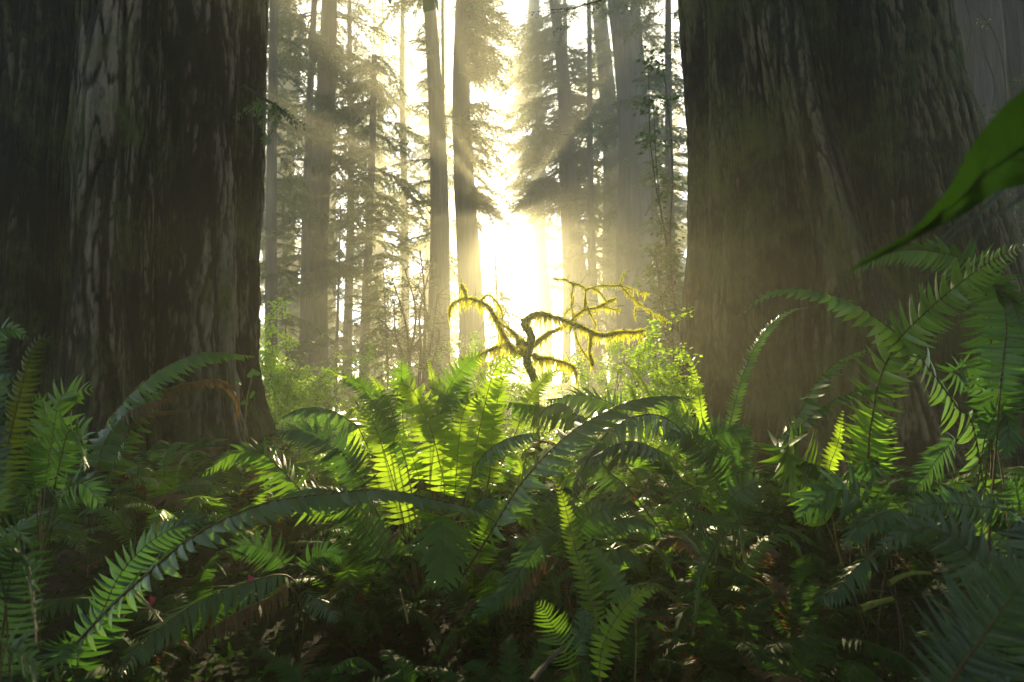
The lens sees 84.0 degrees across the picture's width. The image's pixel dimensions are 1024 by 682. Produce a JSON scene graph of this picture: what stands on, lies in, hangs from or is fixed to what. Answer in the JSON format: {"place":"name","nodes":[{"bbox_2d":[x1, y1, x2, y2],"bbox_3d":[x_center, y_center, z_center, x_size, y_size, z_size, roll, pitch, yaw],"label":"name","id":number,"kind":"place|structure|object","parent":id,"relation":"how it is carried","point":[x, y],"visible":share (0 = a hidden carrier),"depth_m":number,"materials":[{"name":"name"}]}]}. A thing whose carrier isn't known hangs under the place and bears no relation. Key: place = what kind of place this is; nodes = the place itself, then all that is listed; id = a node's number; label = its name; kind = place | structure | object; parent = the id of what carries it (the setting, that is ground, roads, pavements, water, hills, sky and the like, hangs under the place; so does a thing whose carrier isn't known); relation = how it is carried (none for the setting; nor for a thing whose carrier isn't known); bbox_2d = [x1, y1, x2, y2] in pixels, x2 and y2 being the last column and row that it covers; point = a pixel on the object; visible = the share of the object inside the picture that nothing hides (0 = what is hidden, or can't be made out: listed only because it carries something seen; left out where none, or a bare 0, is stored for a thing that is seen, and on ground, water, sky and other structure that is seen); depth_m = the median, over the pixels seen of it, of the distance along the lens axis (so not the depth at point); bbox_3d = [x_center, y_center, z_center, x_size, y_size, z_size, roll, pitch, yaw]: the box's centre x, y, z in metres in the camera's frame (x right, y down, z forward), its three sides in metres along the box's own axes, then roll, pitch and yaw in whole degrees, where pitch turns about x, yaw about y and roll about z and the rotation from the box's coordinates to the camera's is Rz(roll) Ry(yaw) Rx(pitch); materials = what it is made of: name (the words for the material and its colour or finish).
{"place":"outdoors","nodes":[
{"label":"outdoors","id":0,"kind":"place"},
{"bbox_2d":[259,0,687,382],"label":"sky","id":1,"kind":"structure","parent":0,"point":[515,245],"materials":[{"name":"white"}]},
{"bbox_2d":[0,382,1023,681],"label":"ground","id":2,"kind":"structure","parent":0,"point":[284,618],"depth_m":2.60,"materials":[{"name":"soil"}]},
{"bbox_2d":[0,509,54,681],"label":"sword fern","id":3,"kind":"object","parent":2,"relation":"on","point":[25,556],"visible":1,"depth_m":1.16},
{"bbox_2d":[0,318,58,511],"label":"sword fern","id":4,"kind":"object","parent":2,"relation":"on","point":[6,477],"visible":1,"depth_m":1.39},
{"bbox_2d":[11,374,112,668],"bbox_3d":[-1.643,0.688,2.044,0.811,1.140,0.275,-2,-5,28],"label":"sword fern","id":5,"kind":"object","parent":2,"relation":"on","point":[41,468],"visible":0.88,"depth_m":2.11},
{"bbox_2d":[0,453,130,603],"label":"sword fern","id":6,"kind":"object","parent":2,"relation":"on","point":[22,506],"visible":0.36,"depth_m":2.69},
{"bbox_2d":[0,496,153,635],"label":"sword fern","id":7,"kind":"object","parent":2,"relation":"on","point":[27,526],"visible":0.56,"depth_m":2.20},
{"bbox_2d":[28,631,196,681],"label":"sword fern","id":8,"kind":"object","parent":2,"relation":"on","point":[154,671],"visible":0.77,"depth_m":1.82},
{"bbox_2d":[11,502,265,588],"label":"sword fern","id":9,"kind":"object","parent":2,"relation":"on","point":[156,518],"visible":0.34,"depth_m":2.67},
{"bbox_2d":[52,487,236,575],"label":"sword fern","id":10,"kind":"object","parent":2,"relation":"on","point":[140,523],"visible":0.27,"depth_m":2.85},
{"bbox_2d":[69,440,223,514],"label":"sword fern","id":11,"kind":"object","parent":2,"relation":"on","point":[153,456],"visible":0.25,"depth_m":4.66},
{"bbox_2d":[61,463,238,565],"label":"sword fern","id":12,"kind":"object","parent":2,"relation":"on","point":[138,471],"visible":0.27,"depth_m":3.08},
{"bbox_2d":[0,0,305,509],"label":"giant redwood","id":13,"kind":"object","parent":2,"relation":"on","point":[133,140],"visible":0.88,"depth_m":5.98,"materials":[{"name":"brown plant"}]},
{"bbox_2d":[58,352,253,577],"bbox_3d":[-1.957,0.669,3.102,0.843,1.245,0.570,0,-4,0],"label":"sword fern","id":14,"kind":"object","parent":2,"relation":"on","point":[119,434],"visible":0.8,"depth_m":3.10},
{"bbox_2d":[103,441,229,495],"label":"sword fern","id":15,"kind":"object","parent":2,"relation":"on","point":[167,478],"visible":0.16,"depth_m":3.82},
{"bbox_2d":[107,548,268,673],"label":"sword fern","id":16,"kind":"object","parent":2,"relation":"on","point":[202,578],"visible":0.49,"depth_m":2.13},
{"bbox_2d":[107,476,276,538],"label":"sword fern","id":17,"kind":"object","parent":2,"relation":"on","point":[162,487],"visible":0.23,"depth_m":3.20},
{"bbox_2d":[108,454,335,566],"bbox_3d":[-1.622,0.983,3.261,1.078,0.632,0.968,2,-5,-29],"label":"sword fern","id":18,"kind":"object","parent":2,"relation":"on","point":[249,495],"visible":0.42,"depth_m":3.16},
{"bbox_2d":[117,525,347,677],"bbox_3d":[-0.866,0.989,1.968,0.569,0.515,0.857,0,-4,0],"label":"sword fern","id":19,"kind":"object","parent":2,"relation":"on","point":[174,623],"visible":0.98,"depth_m":1.98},
{"bbox_2d":[200,430,329,501],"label":"sword fern","id":20,"kind":"object","parent":2,"relation":"on","point":[293,458],"visible":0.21,"depth_m":4.55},
{"bbox_2d":[33,487,501,681],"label":"sword fern","id":21,"kind":"object","parent":2,"relation":"on","point":[94,636],"visible":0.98,"depth_m":1.79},
{"bbox_2d":[259,295,307,424],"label":"huckleberry shrub","id":22,"kind":"object","parent":2,"relation":"on","point":[278,381],"visible":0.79,"depth_m":12.92,"materials":[{"name":"green plant"}]},
{"bbox_2d":[263,288,325,406],"bbox_3d":[-6.143,0.372,15.866,1.853,3.928,2.005,-3,-5,33],"label":"hemlock tree","id":23,"kind":"object","parent":2,"relation":"on","point":[300,351],"visible":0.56,"depth_m":16.01,"materials":[{"name":"green plant"}]},
{"bbox_2d":[259,0,336,384],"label":"redwood tree","id":24,"kind":"object","parent":2,"relation":"on","point":[289,86],"visible":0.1,"depth_m":43.97,"materials":[{"name":"green plant"}]},
{"bbox_2d":[260,0,339,403],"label":"redwood tree","id":25,"kind":"object","parent":2,"relation":"on","point":[270,267],"visible":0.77,"depth_m":19.44,"materials":[{"name":"brown plant"}]},
{"bbox_2d":[240,644,366,681],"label":"sword fern","id":26,"kind":"object","parent":2,"relation":"on","point":[271,656],"visible":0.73,"depth_m":1.74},
{"bbox_2d":[282,363,347,424],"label":"huckleberry shrub","id":27,"kind":"object","parent":2,"relation":"on","point":[320,393],"visible":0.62,"depth_m":13.38,"materials":[{"name":"green plant"}]},
{"bbox_2d":[259,0,371,396],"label":"redwood tree","id":28,"kind":"object","parent":2,"relation":"on","point":[307,246],"visible":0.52,"depth_m":25.53,"materials":[{"name":"green plant"}]},
{"bbox_2d":[260,0,399,400],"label":"redwood tree","id":29,"kind":"object","parent":2,"relation":"on","point":[322,181],"visible":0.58,"depth_m":26.80,"materials":[{"name":"brown plant"}]},
{"bbox_2d":[309,205,368,407],"bbox_3d":[-6.540,-1.307,22.189,2.622,8.098,1.877,3,-5,-39],"label":"hemlock tree","id":30,"kind":"object","parent":2,"relation":"on","point":[337,293],"visible":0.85,"depth_m":22.10,"materials":[{"name":"green plant"}]},
{"bbox_2d":[264,543,423,618],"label":"sword fern","id":31,"kind":"object","parent":2,"relation":"on","point":[351,576],"visible":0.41,"depth_m":2.42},
{"bbox_2d":[261,650,431,681],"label":"sword fern","id":32,"kind":"object","parent":2,"relation":"on","point":[286,664],"visible":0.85,"depth_m":1.63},
{"bbox_2d":[254,536,441,649],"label":"sword fern","id":33,"kind":"object","parent":2,"relation":"on","point":[336,595],"visible":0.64,"depth_m":2.34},
{"bbox_2d":[290,0,405,393],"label":"redwood tree","id":34,"kind":"object","parent":2,"relation":"on","point":[347,327],"visible":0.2,"depth_m":36.33,"materials":[{"name":"green plant"}]},
{"bbox_2d":[296,421,420,507],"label":"sword fern","id":35,"kind":"object","parent":2,"relation":"on","point":[322,455],"visible":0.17,"depth_m":4.34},
{"bbox_2d":[298,51,431,399],"bbox_3d":[-6.878,-5.565,27.139,6.306,17.124,5.986,0,-4,0],"label":"tree","id":36,"kind":"object","parent":2,"relation":"on","point":[368,149],"visible":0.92,"depth_m":27.39,"materials":[{"name":"green plant"}]},
{"bbox_2d":[313,334,422,413],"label":"huckleberry shrub","id":37,"kind":"object","parent":2,"relation":"on","point":[352,398],"visible":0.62,"depth_m":13.76,"materials":[{"name":"green plant"}]},
{"bbox_2d":[289,498,474,602],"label":"sword fern","id":38,"kind":"object","parent":2,"relation":"on","point":[397,535],"visible":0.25,"depth_m":2.85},
{"bbox_2d":[343,260,427,400],"bbox_3d":[-4.408,-0.187,20.163,3.005,5.414,2.986,0,-4,0],"label":"hemlock tree","id":39,"kind":"object","parent":2,"relation":"on","point":[382,352],"visible":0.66,"depth_m":20.19,"materials":[{"name":"green plant"}]},
{"bbox_2d":[372,3,429,368],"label":"redwood tree","id":40,"kind":"object","parent":2,"relation":"on","point":[400,60],"visible":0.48,"depth_m":40.83,"materials":[{"name":"green plant"}]},
{"bbox_2d":[378,650,439,681],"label":"sword fern","id":41,"kind":"object","parent":2,"relation":"on","point":[394,662],"visible":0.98,"depth_m":1.78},
{"bbox_2d":[366,250,459,416],"bbox_3d":[-2.603,-0.138,15.056,2.288,4.611,1.741,2,-4,-25],"label":"leafy tree","id":42,"kind":"object","parent":2,"relation":"on","point":[409,353],"visible":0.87,"depth_m":14.99,"materials":[{"name":"green plant"}]},
{"bbox_2d":[370,0,462,396],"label":"redwood tree","id":43,"kind":"object","parent":2,"relation":"on","point":[438,235],"visible":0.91,"depth_m":28.42,"materials":[{"name":"brown plant"}]},
{"bbox_2d":[201,349,690,630],"bbox_3d":[-0.370,0.677,2.603,1.913,1.355,1.744,1,-4,-16],"label":"sword fern","id":44,"kind":"object","parent":2,"relation":"on","point":[444,536],"visible":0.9,"depth_m":2.65,"materials":[{"name":"plant"}]},
{"bbox_2d":[273,374,667,425],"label":"undergrowth","id":45,"kind":"object","parent":2,"relation":"on","point":[342,395],"visible":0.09,"depth_m":20.21,"materials":[{"name":"green plant"}]},
{"bbox_2d":[259,0,687,383],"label":"forest","id":46,"kind":"object","parent":2,"relation":"on","point":[421,247],"visible":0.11,"depth_m":70.90,"materials":[{"name":"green plant"}]},
{"bbox_2d":[240,388,712,508],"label":"undergrowth","id":47,"kind":"object","parent":2,"relation":"on","point":[545,436],"visible":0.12,"depth_m":7.52,"materials":[{"name":"green plant"}]},
{"bbox_2d":[392,545,561,643],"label":"sword fern","id":48,"kind":"object","parent":2,"relation":"on","point":[472,579],"visible":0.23,"depth_m":2.52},
{"bbox_2d":[446,0,519,390],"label":"redwood tree","id":49,"kind":"object","parent":2,"relation":"on","point":[470,46],"visible":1,"depth_m":30.32,"materials":[{"name":"green plant"}]},
{"bbox_2d":[442,334,532,437],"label":"salmonberry shrub","id":50,"kind":"object","parent":2,"relation":"on","point":[519,386],"visible":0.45,"depth_m":9.84,"materials":[{"name":"green plant"}]},
{"bbox_2d":[415,633,562,681],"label":"sword fern","id":51,"kind":"object","parent":2,"relation":"on","point":[509,662],"visible":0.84,"depth_m":1.74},
{"bbox_2d":[422,562,579,664],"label":"sword fern","id":52,"kind":"object","parent":2,"relation":"on","point":[515,614],"visible":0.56,"depth_m":2.27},
{"bbox_2d":[472,246,541,402],"bbox_3d":[-0.428,-0.272,22.989,3.270,7.253,3.066,-2,-5,32],"label":"hemlock tree","id":53,"kind":"object","parent":2,"relation":"on","point":[502,297],"visible":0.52,"depth_m":23.14,"materials":[{"name":"green plant"}]},
{"bbox_2d":[2,478,1023,681],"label":"undergrowth","id":54,"kind":"object","parent":2,"relation":"on","point":[211,665],"visible":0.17,"depth_m":2.37,"materials":[{"name":"green plant"}]},
{"bbox_2d":[227,511,326,561],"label":"sword fern","id":55,"kind":"object","parent":54,"relation":"on","point":[292,532],"visible":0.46,"depth_m":3.41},
{"bbox_2d":[302,589,417,658],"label":"sword fern","id":56,"kind":"object","parent":54,"relation":"on","point":[372,625],"visible":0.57,"depth_m":2.32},
{"bbox_2d":[496,654,620,681],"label":"sword fern","id":57,"kind":"object","parent":54,"relation":"on","point":[586,674],"visible":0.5,"depth_m":1.72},
{"bbox_2d":[552,617,701,681],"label":"sword fern","id":58,"kind":"object","parent":54,"relation":"on","point":[643,626],"visible":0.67,"depth_m":1.96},
{"bbox_2d":[641,623,762,681],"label":"sword fern","id":59,"kind":"object","parent":54,"relation":"on","point":[715,635],"visible":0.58,"depth_m":1.88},
{"bbox_2d":[640,573,769,639],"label":"sword fern","id":60,"kind":"object","parent":54,"relation":"on","point":[670,582],"visible":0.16,"depth_m":2.55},
{"bbox_2d":[851,536,945,590],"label":"sword fern","id":61,"kind":"object","parent":54,"relation":"on","point":[883,562],"visible":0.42,"depth_m":2.94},
{"bbox_2d":[868,539,952,597],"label":"sword fern","id":62,"kind":"object","parent":54,"relation":"on","point":[915,562],"visible":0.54,"depth_m":2.79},
{"bbox_2d":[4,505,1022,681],"bbox_3d":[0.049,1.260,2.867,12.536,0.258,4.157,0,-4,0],"label":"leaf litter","id":63,"kind":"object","parent":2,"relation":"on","point":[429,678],"visible":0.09,"depth_m":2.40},
{"bbox_2d":[428,563,619,671],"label":"sword fern","id":64,"kind":"object","parent":2,"relation":"on","point":[488,581],"visible":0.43,"depth_m":2.25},
{"bbox_2d":[495,0,562,384],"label":"redwood tree","id":65,"kind":"object","parent":2,"relation":"on","point":[542,284],"visible":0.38,"depth_m":75.38,"materials":[{"name":"green plant"}]},
{"bbox_2d":[494,0,614,391],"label":"redwood tree","id":66,"kind":"object","parent":2,"relation":"on","point":[558,136],"visible":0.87,"depth_m":43.06,"materials":[{"name":"green plant"}]},
{"bbox_2d":[480,470,628,580],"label":"sword fern","id":67,"kind":"object","parent":2,"relation":"on","point":[545,492],"visible":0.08,"depth_m":3.57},
{"bbox_2d":[507,0,602,388],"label":"redwood tree","id":68,"kind":"object","parent":2,"relation":"on","point":[566,344],"visible":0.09,"depth_m":50.81,"materials":[{"name":"green plant"}]},
{"bbox_2d":[445,269,666,462],"bbox_3d":[0.538,0.356,6.579,2.664,2.567,1.069,0,-4,0],"label":"mossy tree","id":69,"kind":"object","parent":2,"relation":"on","point":[527,347],"visible":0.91,"depth_m":6.50,"materials":[{"name":"green plant"}]},
{"bbox_2d":[471,493,664,671],"bbox_3d":[0.187,0.965,2.233,0.840,0.695,0.262,2,-4,-25],"label":"sword fern","id":70,"kind":"object","parent":2,"relation":"on","point":[532,551],"visible":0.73,"depth_m":2.29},
{"bbox_2d":[541,0,619,392],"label":"redwood tree","id":71,"kind":"object","parent":2,"relation":"on","point":[587,99],"visible":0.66,"depth_m":40.97,"materials":[{"name":"green plant"}]},
{"bbox_2d":[562,177,617,393],"bbox_3d":[5.251,-3.744,38.748,3.777,14.928,4.742,3,-5,-40],"label":"hemlock tree","id":72,"kind":"object","parent":2,"relation":"on","point":[588,278],"visible":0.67,"depth_m":38.30,"materials":[{"name":"green plant"}]},
{"bbox_2d":[508,518,681,645],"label":"sword fern","id":73,"kind":"object","parent":2,"relation":"on","point":[564,564],"visible":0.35,"depth_m":2.33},
{"bbox_2d":[573,0,619,389],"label":"redwood tree","id":74,"kind":"object","parent":2,"relation":"on","point":[605,67],"visible":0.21,"depth_m":46.72,"materials":[{"name":"brown plant"}]},
{"bbox_2d":[535,480,661,681],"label":"sword fern","id":75,"kind":"object","parent":2,"relation":"on","point":[625,599],"visible":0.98,"depth_m":1.61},
{"bbox_2d":[550,336,660,442],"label":"salmonberry shrub","id":76,"kind":"object","parent":2,"relation":"on","point":[587,375],"visible":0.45,"depth_m":7.86,"materials":[{"name":"green plant"}]},
{"bbox_2d":[546,504,711,605],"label":"sword fern","id":77,"kind":"object","parent":2,"relation":"on","point":[650,570],"visible":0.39,"depth_m":2.89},
{"bbox_2d":[552,455,708,513],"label":"sword fern","id":78,"kind":"object","parent":2,"relation":"on","point":[639,464],"visible":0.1,"depth_m":4.23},
{"bbox_2d":[579,0,685,396],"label":"redwood tree","id":79,"kind":"object","parent":2,"relation":"on","point":[632,204],"visible":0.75,"depth_m":33.33,"materials":[{"name":"brown plant"}]},
{"bbox_2d":[503,385,764,634],"bbox_3d":[0.753,0.783,2.635,1.144,1.157,1.649,2,-4,-21],"label":"sword fern","id":80,"kind":"object","parent":2,"relation":"on","point":[593,461],"visible":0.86,"depth_m":2.69,"materials":[{"name":"plant"}]},
{"bbox_2d":[599,0,687,389],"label":"redwood tree","id":81,"kind":"object","parent":2,"relation":"on","point":[668,72],"visible":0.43,"depth_m":24.89,"materials":[{"name":"green plant"}]},
{"bbox_2d":[596,468,707,523],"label":"sword fern","id":82,"kind":"object","parent":2,"relation":"on","point":[647,482],"visible":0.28,"depth_m":4.05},
{"bbox_2d":[628,1,687,346],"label":"redwood tree","id":83,"kind":"object","parent":2,"relation":"on","point":[648,38],"visible":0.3,"depth_m":37.84,"materials":[{"name":"brown plant"}]},
{"bbox_2d":[631,42,686,382],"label":"rhododendron shrub","id":84,"kind":"object","parent":2,"relation":"on","point":[672,298],"visible":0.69,"depth_m":11.14,"materials":[{"name":"green plant"}]},
{"bbox_2d":[619,308,706,455],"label":"salmonberry shrub","id":85,"kind":"object","parent":2,"relation":"on","point":[665,374],"visible":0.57,"depth_m":6.56,"materials":[{"name":"green plant"}]},
{"bbox_2d":[613,359,722,523],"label":"sword fern","id":86,"kind":"object","parent":2,"relation":"on","point":[699,403],"visible":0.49,"depth_m":4.20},
{"bbox_2d":[599,494,763,568],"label":"sword fern","id":87,"kind":"object","parent":2,"relation":"on","point":[675,522],"visible":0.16,"depth_m":3.21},
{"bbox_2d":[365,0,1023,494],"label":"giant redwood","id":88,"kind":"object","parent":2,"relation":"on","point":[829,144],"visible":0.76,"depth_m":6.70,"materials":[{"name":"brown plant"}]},
{"bbox_2d":[644,598,777,681],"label":"sword fern","id":89,"kind":"object","parent":2,"relation":"on","point":[691,660],"visible":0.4,"depth_m":1.93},
{"bbox_2d":[607,578,844,681],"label":"sword fern","id":90,"kind":"object","parent":2,"relation":"on","point":[708,612],"visible":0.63,"depth_m":1.95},
{"bbox_2d":[630,524,838,650],"bbox_3d":[0.931,1.077,2.572,0.812,0.478,0.913,0,-4,0],"label":"sword fern","id":91,"kind":"object","parent":2,"relation":"on","point":[757,555],"visible":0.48,"depth_m":2.55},
{"bbox_2d":[683,465,824,550],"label":"sword fern","id":92,"kind":"object","parent":2,"relation":"on","point":[752,517],"visible":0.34,"depth_m":3.56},
{"bbox_2d":[700,307,809,518],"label":"sword fern","id":93,"kind":"object","parent":2,"relation":"on","point":[745,444],"visible":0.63,"depth_m":3.37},
{"bbox_2d":[678,631,841,681],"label":"sword fern","id":94,"kind":"object","parent":2,"relation":"on","point":[807,653],"visible":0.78,"depth_m":1.72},
{"bbox_2d":[734,637,881,681],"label":"sword fern","id":95,"kind":"object","parent":2,"relation":"on","point":[857,671],"visible":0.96,"depth_m":1.61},
{"bbox_2d":[721,472,898,567],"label":"sword fern","id":96,"kind":"object","parent":2,"relation":"on","point":[821,533],"visible":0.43,"depth_m":3.19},
{"bbox_2d":[685,553,936,681],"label":"sword fern","id":97,"kind":"object","parent":2,"relation":"on","point":[797,605],"visible":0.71,"depth_m":2.14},
{"bbox_2d":[792,461,937,681],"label":"sword fern","id":98,"kind":"object","parent":2,"relation":"on","point":[868,523],"visible":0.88,"depth_m":1.92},
{"bbox_2d":[739,234,1023,643],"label":"sword fern","id":99,"kind":"object","parent":2,"relation":"on","point":[998,358],"visible":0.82,"depth_m":2.23,"materials":[{"name":"plant"}]},
{"bbox_2d":[754,244,1023,639],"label":"sword fern","id":100,"kind":"object","parent":2,"relation":"on","point":[872,454],"visible":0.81,"depth_m":2.35,"materials":[{"name":"plant"}]},
{"bbox_2d":[788,472,1017,562],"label":"sword fern","id":101,"kind":"object","parent":2,"relation":"on","point":[899,506],"visible":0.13,"depth_m":3.09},
{"bbox_2d":[844,90,1023,274],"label":"broadleaf sapling","id":102,"kind":"object","parent":2,"relation":"on","point":[992,164],"visible":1,"depth_m":0.61,"materials":[{"name":"green plant"}]},
{"bbox_2d":[863,466,1023,566],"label":"sword fern","id":103,"kind":"object","parent":2,"relation":"on","point":[934,486],"visible":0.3,"depth_m":2.70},
{"bbox_2d":[868,507,1023,680],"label":"sword fern","id":104,"kind":"object","parent":2,"relation":"on","point":[965,538],"visible":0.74,"depth_m":1.08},
{"bbox_2d":[880,444,1015,554],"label":"sword fern","id":105,"kind":"object","parent":2,"relation":"on","point":[902,468],"visible":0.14,"depth_m":3.47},
{"bbox_2d":[902,472,1023,550],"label":"sword fern","id":106,"kind":"object","parent":2,"relation":"on","point":[925,507],"visible":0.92,"depth_m":1.97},
{"bbox_2d":[907,550,1023,681],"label":"sword fern","id":107,"kind":"object","parent":2,"relation":"on","point":[971,655],"visible":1,"depth_m":0.76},
{"bbox_2d":[954,0,1014,216],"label":"redwood tree","id":108,"kind":"object","parent":2,"relation":"on","point":[982,82],"visible":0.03,"depth_m":13.74,"materials":[{"name":"brown plant"}]},
{"bbox_2d":[1000,0,1023,239],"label":"redwood tree","id":109,"kind":"object","parent":2,"relation":"on","point":[1012,12],"visible":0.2,"depth_m":9.77,"materials":[{"name":"brown plant"}]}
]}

